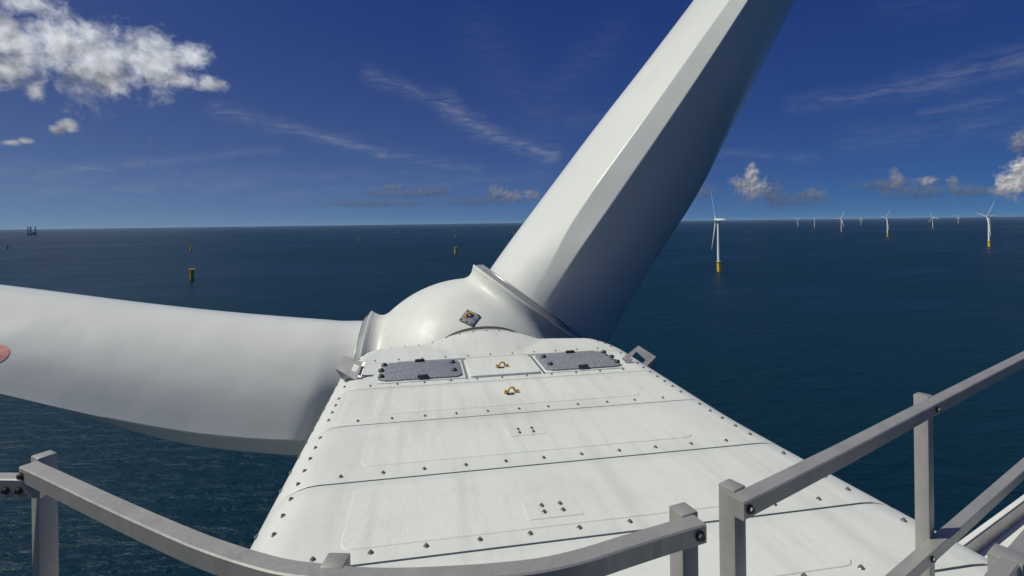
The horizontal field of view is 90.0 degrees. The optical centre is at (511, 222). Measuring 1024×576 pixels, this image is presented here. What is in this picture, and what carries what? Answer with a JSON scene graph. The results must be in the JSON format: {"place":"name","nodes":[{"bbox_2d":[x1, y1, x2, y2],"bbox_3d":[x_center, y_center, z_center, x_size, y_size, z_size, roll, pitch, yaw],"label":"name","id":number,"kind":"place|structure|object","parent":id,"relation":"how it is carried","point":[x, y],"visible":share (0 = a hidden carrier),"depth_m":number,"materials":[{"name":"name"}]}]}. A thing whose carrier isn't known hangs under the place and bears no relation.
{"place":"outdoors","nodes":[
{"label":"outdoors","id":0,"kind":"place"},
{"bbox_2d":[0,217,1023,575],"bbox_3d":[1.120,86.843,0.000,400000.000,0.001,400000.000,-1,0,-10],"label":"sea","id":1,"kind":"structure","parent":0,"point":[804,339],"depth_m":428.27,"materials":[{"name":"liquid"}]},
{"bbox_2d":[27,227,36,235],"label":"jackup rig","id":2,"kind":"object","parent":1,"relation":"in","point":[33,233],"visible":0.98,"depth_m":6693.50,"materials":[{"name":"grey metal"}]},
{"bbox_2d":[189,268,194,280],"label":"turbine foundation","id":3,"kind":"object","parent":1,"relation":"in","point":[191,271],"visible":0.99,"depth_m":828.24,"materials":[{"name":"yellow metal"}]},
{"bbox_2d":[0,0,986,575],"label":"wind turbine","id":4,"kind":"object","parent":1,"relation":"on","point":[512,404],"visible":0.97,"depth_m":7.25,"materials":[{"name":"painted metal"},{"name":"fiberglass"},{"name":"paint"}]},
{"bbox_2d":[958,495,1023,557],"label":"side deck","id":5,"kind":"structure","parent":4,"relation":"attached to","point":[1004,527],"depth_m":3.52,"materials":[{"name":"white metal"}]},
{"bbox_3d":[-0.235,1.753,0.310,2.600,0.200,1.700,-1,0,-10],"label":"service platform","id":6,"kind":"object","parent":4,"relation":"on","visible":0},
{"bbox_2d":[16,450,706,575],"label":"guard rail","id":7,"kind":"object","parent":6,"relation":"on","point":[680,536],"visible":1,"depth_m":1.07,"materials":[{"name":"metal"}]},
{"bbox_2d":[0,473,45,497],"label":"guard rail","id":8,"kind":"object","parent":7,"relation":"attached to","point":[11,486],"visible":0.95,"depth_m":1.40,"materials":[{"name":"metal"}]},
{"bbox_2d":[719,351,1023,575],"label":"guard rail","id":9,"kind":"object","parent":6,"relation":"attached to","point":[739,504],"visible":1,"depth_m":1.72,"materials":[{"name":"metal"}]},
{"bbox_2d":[984,530,1023,575],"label":"guard rail","id":10,"kind":"object","parent":6,"relation":"on","point":[1005,561],"visible":1,"depth_m":0.99,"materials":[{"name":"metal"}]},
{"bbox_2d":[711,194,724,272],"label":"wind turbine","id":11,"kind":"object","parent":1,"relation":"in","point":[718,251],"visible":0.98,"depth_m":842.28,"materials":[{"name":"grey metal"}]},
{"bbox_2d":[977,201,994,246],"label":"wind turbine","id":12,"kind":"object","parent":1,"relation":"in","point":[988,221],"visible":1,"depth_m":1451.38,"materials":[{"name":"grey metal"}]},
{"bbox_2d":[0,0,1023,229],"label":"sky","id":13,"kind":"structure","parent":0,"point":[114,113],"materials":[{"name":"blue"}]}
]}

